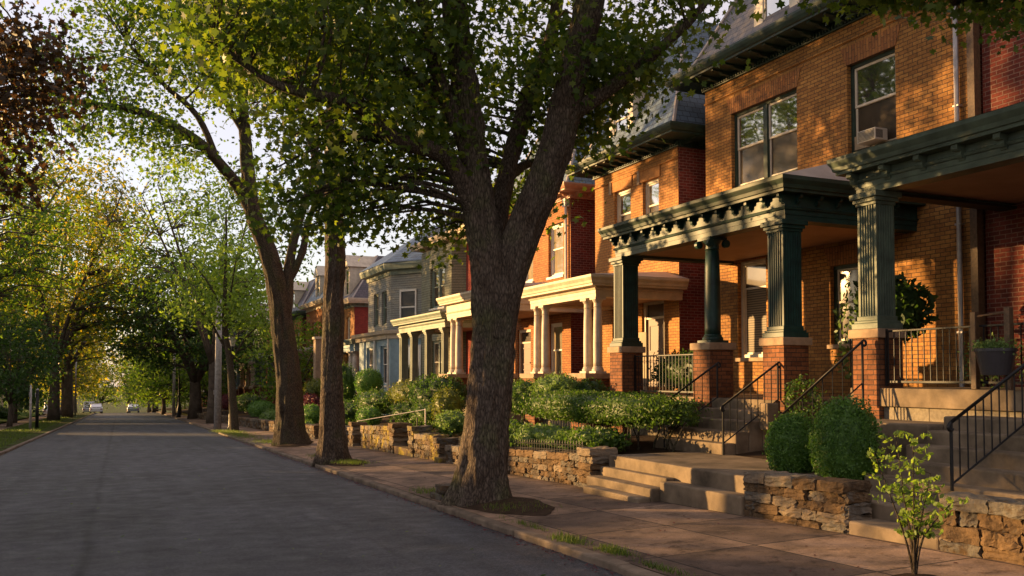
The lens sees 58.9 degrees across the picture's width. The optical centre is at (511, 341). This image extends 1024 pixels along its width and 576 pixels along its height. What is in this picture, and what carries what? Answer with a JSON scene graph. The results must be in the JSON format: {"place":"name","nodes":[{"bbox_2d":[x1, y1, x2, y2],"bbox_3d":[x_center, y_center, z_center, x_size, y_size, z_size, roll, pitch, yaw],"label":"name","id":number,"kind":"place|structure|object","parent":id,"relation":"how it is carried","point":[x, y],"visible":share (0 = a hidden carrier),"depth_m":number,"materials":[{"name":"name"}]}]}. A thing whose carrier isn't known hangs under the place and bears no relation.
{"place":"outdoors","nodes":[
{"label":"outdoors","id":0,"kind":"place"},
{"bbox_2d":[0,410,42,422],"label":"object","id":1,"kind":"structure","parent":0,"point":[23,415],"depth_m":95.80,"materials":[{"name":"plant"}]},
{"bbox_2d":[0,121,113,341],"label":"street tree","id":2,"kind":"object","parent":1,"relation":"on","point":[8,271],"visible":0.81,"depth_m":53.85,"materials":[{"name":"green plant"}]},
{"bbox_2d":[0,412,623,575],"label":"road","id":3,"kind":"structure","parent":0,"point":[334,526],"depth_m":12.66,"materials":[{"name":"asphalt"}]},
{"bbox_2d":[221,435,612,574],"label":"gutter litter","id":4,"kind":"object","parent":3,"relation":"on","point":[356,483],"visible":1,"depth_m":12.83,"materials":[{"name":"red plant"}]},
{"bbox_2d":[0,387,667,575],"bbox_3d":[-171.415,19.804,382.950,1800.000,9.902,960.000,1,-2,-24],"label":"ground","id":5,"kind":"structure","parent":0,"point":[120,408],"depth_m":289.24,"materials":[{"name":"plant"}]},
{"bbox_2d":[0,316,69,426],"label":"street tree","id":6,"kind":"object","parent":5,"relation":"on","point":[17,379],"visible":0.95,"depth_m":57.85,"materials":[{"name":"green plant"}]},
{"bbox_2d":[0,304,75,422],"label":"street tree","id":7,"kind":"object","parent":5,"relation":"on","point":[15,405],"visible":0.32,"depth_m":68.81,"materials":[{"name":"green plant"}]},
{"bbox_2d":[0,413,91,450],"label":"verge","id":8,"kind":"structure","parent":5,"relation":"on","point":[56,425],"depth_m":50.63,"materials":[{"name":"plant"}]},
{"bbox_2d":[0,0,127,215],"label":"copper tree","id":9,"kind":"object","parent":8,"relation":"on","point":[29,58],"visible":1,"depth_m":18.12,"materials":[{"name":"brown plant"}]},
{"bbox_2d":[22,270,134,414],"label":"street tree","id":10,"kind":"object","parent":8,"relation":"on","point":[82,371],"visible":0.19,"depth_m":109.18,"materials":[{"name":"plant"}]},
{"bbox_2d":[31,303,129,403],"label":"street tree","id":11,"kind":"object","parent":8,"relation":"on","point":[96,364],"visible":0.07,"depth_m":125.72,"materials":[{"name":"plant"}]},
{"bbox_2d":[1,197,159,417],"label":"street tree","id":12,"kind":"object","parent":5,"relation":"on","point":[67,410],"visible":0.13,"depth_m":93.03,"materials":[{"name":"plant"}]},
{"bbox_2d":[0,141,183,420],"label":"street tree","id":13,"kind":"object","parent":5,"relation":"on","point":[115,218],"visible":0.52,"depth_m":76.44,"materials":[{"name":"plant"}]},
{"bbox_2d":[78,360,125,412],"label":"street tree","id":14,"kind":"object","parent":5,"relation":"on","point":[107,393],"visible":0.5,"depth_m":214.18,"materials":[{"name":"green plant"}]},
{"bbox_2d":[115,347,182,411],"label":"street tree","id":15,"kind":"object","parent":5,"relation":"on","point":[126,375],"visible":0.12,"depth_m":137.95,"materials":[{"name":"green plant"}]},
{"bbox_2d":[122,297,207,414],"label":"street tree","id":16,"kind":"object","parent":5,"relation":"on","point":[160,385],"visible":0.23,"depth_m":101.28,"materials":[{"name":"green plant"}]},
{"bbox_2d":[64,248,270,418],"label":"street tree","id":17,"kind":"object","parent":5,"relation":"on","point":[187,348],"visible":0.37,"depth_m":77.57,"materials":[{"name":"green plant"}]},
{"bbox_2d":[158,412,664,575],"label":"kerb","id":18,"kind":"structure","parent":5,"relation":"on","point":[621,567],"depth_m":11.20,"materials":[{"name":"concrete"}]},
{"bbox_2d":[0,0,733,386],"label":"sky","id":19,"kind":"structure","parent":0,"point":[227,147],"materials":[{"name":"white"}]},
{"bbox_2d":[140,406,936,529],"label":"garden ground","id":20,"kind":"structure","parent":0,"point":[646,442],"depth_m":17.98,"materials":[{"name":"soil"}]},
{"bbox_2d":[168,346,250,408],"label":"street tree","id":21,"kind":"object","parent":20,"relation":"on","point":[204,384],"visible":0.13,"depth_m":92.48,"materials":[{"name":"green plant"}]},
{"bbox_2d":[237,392,266,411],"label":"shrub","id":22,"kind":"object","parent":20,"relation":"on","point":[244,401],"visible":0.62,"depth_m":64.40,"materials":[{"name":"green plant"}]},
{"bbox_2d":[238,319,274,395],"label":"row house","id":23,"kind":"structure","parent":20,"relation":"on","point":[242,388],"depth_m":83.36,"materials":[{"name":"red brick"}]},
{"bbox_2d":[246,399,275,416],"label":"ball shrub","id":24,"kind":"object","parent":20,"relation":"on","point":[256,408],"visible":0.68,"depth_m":56.49,"materials":[{"name":"green plant"}]},
{"bbox_2d":[234,305,321,401],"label":"street tree","id":25,"kind":"object","parent":20,"relation":"on","point":[306,371],"visible":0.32,"depth_m":60.50,"materials":[{"name":"green plant"}]},
{"bbox_2d":[252,278,315,402],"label":"row house","id":26,"kind":"structure","parent":20,"relation":"on","point":[301,294],"depth_m":75.00,"materials":[{"name":"red brick"}]},
{"bbox_2d":[271,266,324,405],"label":"row house","id":27,"kind":"structure","parent":20,"relation":"on","point":[312,305],"depth_m":67.94,"materials":[{"name":"red brick"}]},
{"bbox_2d":[312,337,321,408],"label":"porch column","id":28,"kind":"structure","parent":20,"relation":"on","point":[317,359],"depth_m":51.91,"materials":[{"name":"stone"}]},
{"bbox_2d":[342,358,358,401],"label":"shrub","id":29,"kind":"object","parent":20,"relation":"on","point":[349,387],"visible":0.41,"depth_m":40.98,"materials":[{"name":"green plant"}]},
{"bbox_2d":[343,396,358,424],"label":"shrub","id":30,"kind":"object","parent":20,"relation":"on","point":[350,411],"visible":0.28,"depth_m":35.39,"materials":[{"name":"green plant"}]},
{"bbox_2d":[320,255,383,400],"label":"brick house","id":31,"kind":"structure","parent":20,"relation":"on","point":[355,300],"depth_m":56.82,"materials":[{"name":"brick"}]},
{"bbox_2d":[353,367,383,394],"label":"ball shrub","id":32,"kind":"object","parent":20,"relation":"on","point":[367,379],"visible":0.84,"depth_m":39.71,"materials":[{"name":"green plant"}]},
{"bbox_2d":[355,406,383,424],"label":"ball shrub","id":33,"kind":"object","parent":20,"relation":"on","point":[367,412],"visible":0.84,"depth_m":31.66,"materials":[{"name":"green plant"}]},
{"bbox_2d":[352,387,396,415],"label":"shrub","id":34,"kind":"object","parent":20,"relation":"on","point":[375,398],"visible":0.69,"depth_m":33.23,"materials":[{"name":"green plant"}]},
{"bbox_2d":[351,225,436,414],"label":"bay house","id":35,"kind":"structure","parent":20,"relation":"on","point":[394,281],"depth_m":44.41,"materials":[{"name":"grey brick"}]},
{"bbox_2d":[399,289,416,317],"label":"window","id":36,"kind":"structure","parent":35,"relation":"in","point":[408,297],"depth_m":43.89,"materials":[{"name":"glass"}]},
{"bbox_2d":[386,400,415,422],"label":"shrub","id":37,"kind":"object","parent":20,"relation":"on","point":[399,408],"visible":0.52,"depth_m":28.87,"materials":[{"name":"green plant"}]},
{"bbox_2d":[385,378,417,402],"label":"shrub","id":38,"kind":"object","parent":20,"relation":"on","point":[396,394],"visible":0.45,"depth_m":31.38,"materials":[{"name":"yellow plant"}]},
{"bbox_2d":[405,398,435,431],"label":"shrub","id":39,"kind":"object","parent":20,"relation":"on","point":[420,415],"visible":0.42,"depth_m":26.34,"materials":[{"name":"green plant"}]},
{"bbox_2d":[400,372,466,427],"bbox_3d":[-2.315,1.830,28.415,2.021,1.772,4.056,1,-2,-24],"label":"shrub","id":40,"kind":"object","parent":20,"relation":"on","point":[427,388],"visible":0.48,"depth_m":27.86,"materials":[{"name":"green plant"}]},
{"bbox_2d":[390,182,494,382],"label":"bay house","id":41,"kind":"structure","parent":20,"relation":"on","point":[431,324],"depth_m":38.27,"materials":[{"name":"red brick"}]},
{"bbox_2d":[429,266,444,310],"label":"window","id":42,"kind":"structure","parent":41,"relation":"in","point":[438,275],"depth_m":40.31,"materials":[{"name":"glass"}]},
{"bbox_2d":[433,341,441,375],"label":"window","id":43,"kind":"structure","parent":41,"relation":"in","point":[437,345],"depth_m":40.25,"materials":[{"name":"glass"}]},
{"bbox_2d":[428,385,465,422],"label":"shrub","id":44,"kind":"object","parent":20,"relation":"on","point":[448,399],"visible":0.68,"depth_m":24.75,"materials":[{"name":"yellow plant"}]},
{"bbox_2d":[430,409,464,436],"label":"shrub","id":45,"kind":"object","parent":20,"relation":"on","point":[449,422],"visible":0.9,"depth_m":23.47,"materials":[{"name":"green plant"}]},
{"bbox_2d":[436,106,607,421],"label":"brick house","id":46,"kind":"structure","parent":20,"relation":"on","point":[572,250],"depth_m":29.65,"materials":[{"name":"brick"}]},
{"bbox_2d":[522,343,530,373],"bbox_3d":[0.523,0.935,32.152,0.130,1.700,0.900,1,-2,-24],"label":"door","id":47,"kind":"structure","parent":46,"relation":"in","point":[526,348],"depth_m":32.22,"materials":[{"name":"beige wood"}]},
{"bbox_2d":[546,223,563,279],"bbox_3d":[1.512,-2.970,30.004,0.260,1.820,1.220,1,-2,-24],"label":"window","id":48,"kind":"structure","parent":46,"relation":"in","point":[557,248],"depth_m":30.22,"materials":[{"name":"white paint"}]},
{"bbox_2d":[551,323,561,372],"bbox_3d":[1.564,0.350,29.955,0.100,1.900,1.000,1,-2,-24],"label":"window","id":49,"kind":"structure","parent":46,"relation":"in","point":[556,328],"depth_m":30.17,"materials":[{"name":"white paint"}]},
{"bbox_2d":[511,377,536,421],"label":"shrub","id":50,"kind":"object","parent":20,"relation":"on","point":[519,387],"visible":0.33,"depth_m":22.48,"materials":[{"name":"green plant"}]},
{"bbox_2d":[509,422,575,450],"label":"shrub","id":51,"kind":"object","parent":20,"relation":"on","point":[541,432],"visible":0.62,"depth_m":18.02,"materials":[{"name":"green plant"}]},
{"bbox_2d":[527,371,585,395],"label":"shrub","id":52,"kind":"object","parent":20,"relation":"on","point":[550,382],"visible":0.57,"depth_m":21.21,"materials":[{"name":"green plant"}]},
{"bbox_2d":[572,377,609,424],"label":"shrub","id":53,"kind":"object","parent":20,"relation":"on","point":[588,385],"visible":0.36,"depth_m":20.91,"materials":[{"name":"green plant"}]},
{"bbox_2d":[557,425,632,451],"bbox_3d":[1.567,1.929,16.597,1.186,0.822,2.005,1,-2,-24],"label":"shrub","id":54,"kind":"object","parent":20,"relation":"on","point":[590,436],"visible":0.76,"depth_m":16.20,"materials":[{"name":"green plant"}]},
{"bbox_2d":[515,389,719,452],"bbox_3d":[1.752,1.609,18.357,1.820,1.307,7.012,1,-2,-24],"label":"hedge","id":55,"kind":"object","parent":20,"relation":"on","point":[643,409],"visible":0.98,"depth_m":16.78,"materials":[{"name":"green plant"}]},
{"bbox_2d":[520,17,717,429],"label":"brick house","id":56,"kind":"structure","parent":20,"relation":"on","point":[657,173],"depth_m":24.08,"materials":[{"name":"brick"}]},
{"bbox_2d":[612,188,630,245],"bbox_3d":[3.244,-3.589,26.149,0.260,1.560,1.030,1,-2,-24],"label":"window","id":57,"kind":"structure","parent":56,"relation":"in","point":[623,197],"depth_m":26.33,"materials":[{"name":"glass"}]},
{"bbox_2d":[646,178,658,213],"bbox_3d":[3.923,-3.685,24.829,0.100,1.470,0.800,1,-2,-24],"label":"window","id":58,"kind":"structure","parent":56,"relation":"in","point":[652,187],"depth_m":24.96,"materials":[{"name":"glass"}]},
{"bbox_2d":[647,318,663,386],"bbox_3d":[3.911,0.319,24.593,0.130,1.850,0.900,1,-2,-24],"label":"door","id":59,"kind":"structure","parent":56,"relation":"in","point":[655,327],"depth_m":24.66,"materials":[{"name":"beige metal"}]},
{"bbox_2d":[655,398,777,454],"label":"stone steps","id":60,"kind":"structure","parent":20,"relation":"on","point":[704,436],"depth_m":15.77,"materials":[{"name":"stone"}]},
{"bbox_2d":[663,362,720,447],"bbox_3d":[3.296,1.157,16.637,1.162,1.566,0.038,0,-2,-10],"label":"handrail","id":61,"kind":"object","parent":60,"relation":"on","point":[702,374],"visible":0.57,"depth_m":16.68,"materials":[{"name":"black metal"}]},
{"bbox_2d":[759,403,778,429],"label":"cheek block","id":62,"kind":"structure","parent":20,"relation":"on","point":[768,412],"depth_m":15.04,"materials":[{"name":"concrete"}]},
{"bbox_2d":[761,409,820,472],"bbox_3d":[3.861,1.548,12.381,0.848,1.260,0.833,1,-2,-24],"label":"boxwood shrub","id":63,"kind":"object","parent":20,"relation":"on","point":[788,450],"visible":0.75,"depth_m":12.17,"materials":[{"name":"green plant"}]},
{"bbox_2d":[598,0,988,435],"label":"brick house","id":64,"kind":"structure","parent":20,"relation":"on","point":[765,230],"depth_m":18.25,"materials":[{"name":"brick"}]},
{"bbox_2d":[634,354,693,392],"bbox_3d":[3.275,0.693,19.076,0.040,0.860,2.620,1,-2,-24],"label":"porch railing","id":65,"kind":"object","parent":64,"relation":"on","point":[659,362],"visible":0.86,"depth_m":19.35,"materials":[{"name":"black metal"}]},
{"bbox_2d":[646,348,693,395],"bbox_3d":[3.720,0.762,19.142,0.928,1.251,2.794,1,-2,-24],"label":"shrub","id":66,"kind":"object","parent":64,"relation":"on","point":[678,372],"visible":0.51,"depth_m":19.16,"materials":[{"name":"green plant"}]},
{"bbox_2d":[735,258,766,361],"bbox_3d":[5.649,-0.714,21.146,0.260,2.370,1.140,1,-2,-24],"label":"window","id":67,"kind":"structure","parent":64,"relation":"in","point":[753,273],"depth_m":21.31,"materials":[{"name":"glass"}]},
{"bbox_2d":[734,89,796,187],"bbox_3d":[5.829,-4.561,20.892,0.260,1.940,2.400,1,-2,-24],"label":"window","id":68,"kind":"structure","parent":64,"relation":"in","point":[766,132],"depth_m":20.87,"materials":[{"name":"glass"}]},
{"bbox_2d":[827,263,858,348],"bbox_3d":[6.867,-0.713,18.419,0.260,1.720,1.070,1,-2,-24],"label":"window","id":69,"kind":"structure","parent":64,"relation":"in","point":[843,274],"depth_m":18.68,"materials":[{"name":"glass"}]},
{"bbox_2d":[850,48,895,151],"bbox_3d":[7.224,-4.719,17.971,0.100,1.850,1.240,1,-2,-24],"label":"window","id":70,"kind":"structure","parent":64,"relation":"in","point":[873,82],"depth_m":18.02,"materials":[{"name":"glass"}]},
{"bbox_2d":[781,373,826,416],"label":"shrub","id":71,"kind":"object","parent":20,"relation":"on","point":[803,385],"visible":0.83,"depth_m":14.49,"materials":[{"name":"green plant"}]},
{"bbox_2d":[831,282,858,387],"bbox_3d":[5.672,-0.018,15.211,0.656,2.006,0.638,-1,-3,34],"label":"shrub","id":72,"kind":"object","parent":20,"relation":"on","point":[848,376],"visible":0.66,"depth_m":15.18,"materials":[{"name":"green plant"}]},
{"bbox_2d":[804,394,888,479],"bbox_3d":[4.203,1.382,11.394,0.960,1.516,0.899,1,-2,-24],"label":"boxwood shrub","id":73,"kind":"object","parent":20,"relation":"on","point":[844,438],"visible":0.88,"depth_m":11.18,"materials":[{"name":"green plant"}]},
{"bbox_2d":[853,271,939,344],"bbox_3d":[6.270,-0.423,15.054,1.364,1.507,1.377,1,-2,-24],"label":"shrub","id":74,"kind":"object","parent":20,"relation":"on","point":[913,309],"visible":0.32,"depth_m":14.69,"materials":[{"name":"green plant"}]},
{"bbox_2d":[827,0,1023,421],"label":"brick house","id":75,"kind":"structure","parent":20,"relation":"on","point":[975,162],"depth_m":13.69,"materials":[{"name":"brick"}]},
{"bbox_2d":[885,322,1023,385],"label":"porch railing","id":76,"kind":"object","parent":75,"relation":"on","point":[887,374],"visible":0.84,"depth_m":12.71,"materials":[{"name":"black metal"}]},
{"bbox_2d":[957,337,1021,374],"bbox_3d":[6.126,0.166,11.542,0.638,0.534,0.716,0,-2,-6],"label":"hanging planter","id":77,"kind":"object","parent":76,"relation":"hanging from","point":[993,357],"visible":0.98,"depth_m":11.35,"materials":[{"name":"plastic"}]},
{"bbox_2d":[970,307,1013,389],"bbox_3d":[6.223,0.104,11.763,0.092,1.045,0.694,0,-2,-13],"label":"railing post","id":78,"kind":"object","parent":75,"relation":"on","point":[1007,312],"visible":0.82,"depth_m":12.00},
{"bbox_2d":[849,416,1023,549],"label":"stone steps","id":79,"kind":"structure","parent":20,"relation":"on","point":[998,471],"depth_m":10.41,"materials":[{"name":"concrete"}]},
{"bbox_2d":[947,363,1023,490],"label":"handrail","id":80,"kind":"object","parent":79,"relation":"on","point":[950,429],"visible":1,"depth_m":9.97,"materials":[{"name":"black metal"}]},
{"bbox_2d":[157,411,1023,575],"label":"sidewalk","id":81,"kind":"structure","parent":0,"point":[690,541],"depth_m":10.01,"materials":[{"name":"concrete"}]},
{"bbox_2d":[121,344,196,414],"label":"street tree","id":82,"kind":"object","parent":81,"relation":"on","point":[163,411],"visible":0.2,"depth_m":113.64,"materials":[{"name":"green plant"}]},
{"bbox_2d":[91,148,324,423],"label":"street tree","id":83,"kind":"object","parent":81,"relation":"on","point":[209,348],"visible":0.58,"depth_m":62.26,"materials":[{"name":"green plant"}]},
{"bbox_2d":[214,283,221,428],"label":"utility pole","id":84,"kind":"object","parent":81,"relation":"on","point":[218,385],"visible":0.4,"depth_m":50.06,"materials":[{"name":"grey wood"}]},
{"bbox_2d":[143,193,310,430],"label":"young tree","id":85,"kind":"object","parent":81,"relation":"on","point":[226,318],"visible":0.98,"depth_m":45.30,"materials":[{"name":"green plant"}]},
{"bbox_2d":[238,417,274,431],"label":"retaining wall","id":86,"kind":"structure","parent":81,"relation":"on","point":[263,424],"depth_m":47.90,"materials":[{"name":"stone"}]},
{"bbox_2d":[275,444,308,446],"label":"tree pit soil","id":87,"kind":"object","parent":81,"relation":"on","point":[290,445],"visible":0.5,"depth_m":30.47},
{"bbox_2d":[0,0,362,448],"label":"maple tree","id":88,"kind":"object","parent":87,"relation":"on","point":[289,426],"visible":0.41,"depth_m":29.61,"materials":[{"name":"green plant"}]},
{"bbox_2d":[330,459,366,465],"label":"tree pit soil","id":89,"kind":"object","parent":81,"relation":"on","point":[342,464],"visible":0.32,"depth_m":21.53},
{"bbox_2d":[129,0,520,466],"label":"maple tree","id":90,"kind":"object","parent":89,"relation":"on","point":[332,444],"visible":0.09,"depth_m":22.20,"materials":[{"name":"green plant"}]},
{"bbox_2d":[348,422,366,445],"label":"stone pillar","id":91,"kind":"structure","parent":81,"relation":"on","point":[355,435],"depth_m":29.34,"materials":[{"name":"stone"}]},
{"bbox_2d":[360,425,389,452],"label":"retaining wall","id":92,"kind":"structure","parent":81,"relation":"on","point":[374,437],"depth_m":26.94,"materials":[{"name":"stone"}]},
{"bbox_2d":[388,422,411,453],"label":"stone pillar","id":93,"kind":"structure","parent":81,"relation":"on","point":[398,433],"depth_m":25.22,"materials":[{"name":"stone"}]},
{"bbox_2d":[407,425,432,456],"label":"stone pillar","id":94,"kind":"structure","parent":81,"relation":"on","point":[412,430],"depth_m":23.67,"materials":[{"name":"stone"}]},
{"bbox_2d":[413,433,448,459],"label":"retaining wall","id":95,"kind":"structure","parent":81,"relation":"on","point":[423,443],"depth_m":22.75,"materials":[{"name":"stone"}]},
{"bbox_2d":[433,437,458,456],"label":"stone pillar","id":96,"kind":"structure","parent":81,"relation":"on","point":[440,444],"depth_m":21.74,"materials":[{"name":"stone"}]},
{"bbox_2d":[210,428,701,575],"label":"grass","id":97,"kind":"structure","parent":81,"relation":"on","point":[609,549],"depth_m":10.25,"materials":[{"name":"plant"}]},
{"bbox_2d":[455,497,554,514],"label":"tree pit soil","id":98,"kind":"object","parent":81,"relation":"on","point":[546,510],"visible":0.61,"depth_m":12.59,"materials":[{"name":"soil"}]},
{"bbox_2d":[75,0,770,515],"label":"maple tree","id":99,"kind":"object","parent":98,"relation":"on","point":[581,66],"visible":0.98,"depth_m":13.21,"materials":[{"name":"green plant"}]},
{"bbox_2d":[444,445,580,485],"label":"retaining wall","id":100,"kind":"structure","parent":81,"relation":"on","point":[553,466],"depth_m":16.67,"materials":[{"name":"stone"}]},
{"bbox_2d":[459,436,583,452],"bbox_3d":[0.000,2.058,18.118,0.025,0.533,6.001,1,-2,-24],"label":"iron fence","id":101,"kind":"object","parent":100,"relation":"on","point":[544,443],"visible":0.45,"depth_m":16.77,"materials":[{"name":"metal"}]},
{"bbox_2d":[577,446,617,486],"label":"stone pillar","id":102,"kind":"structure","parent":81,"relation":"on","point":[592,460],"depth_m":14.99,"materials":[{"name":"stone"}]},
{"bbox_2d":[583,451,863,515],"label":"stone steps","id":103,"kind":"structure","parent":81,"relation":"on","point":[709,481],"depth_m":13.18,"materials":[{"name":"concrete"}]},
{"bbox_2d":[720,361,779,454],"bbox_3d":[4.019,1.107,15.206,1.286,1.555,0.038,1,-2,-24],"label":"handrail","id":104,"kind":"object","parent":103,"relation":"on","point":[722,409],"visible":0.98,"depth_m":15.16,"materials":[{"name":"black metal"}]},
{"bbox_2d":[743,470,871,533],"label":"retaining wall","id":105,"kind":"structure","parent":81,"relation":"on","point":[836,504],"depth_m":10.37,"materials":[{"name":"stone"}]},
{"bbox_2d":[764,0,1023,55],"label":"maple tree","id":106,"kind":"object","parent":81,"relation":"on","point":[990,8],"visible":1,"depth_m":10.80,"materials":[{"name":"green plant"}]},
{"bbox_2d":[892,573,935,575],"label":"tree pit soil","id":107,"kind":"object","parent":81,"relation":"on","point":[906,574],"visible":0.97,"depth_m":7.37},
{"bbox_2d":[862,430,968,573],"bbox_3d":[3.272,1.332,7.361,0.491,1.248,0.846,1,-2,-24],"label":"sapling","id":108,"kind":"object","parent":107,"relation":"on","point":[915,532],"visible":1,"depth_m":7.37,"materials":[{"name":"green plant"}]},
{"bbox_2d":[938,491,1023,564],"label":"retaining wall","id":109,"kind":"structure","parent":81,"relation":"on","point":[984,526],"depth_m":8.28,"materials":[{"name":"stone"}]},
{"bbox_2d":[780,339,866,420],"bbox_3d":[4.677,0.844,13.614,1.308,1.757,0.038,0,-2,4],"label":"handrail","id":110,"kind":"object","parent":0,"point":[861,343],"visible":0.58,"depth_m":13.60,"materials":[{"name":"black metal"}]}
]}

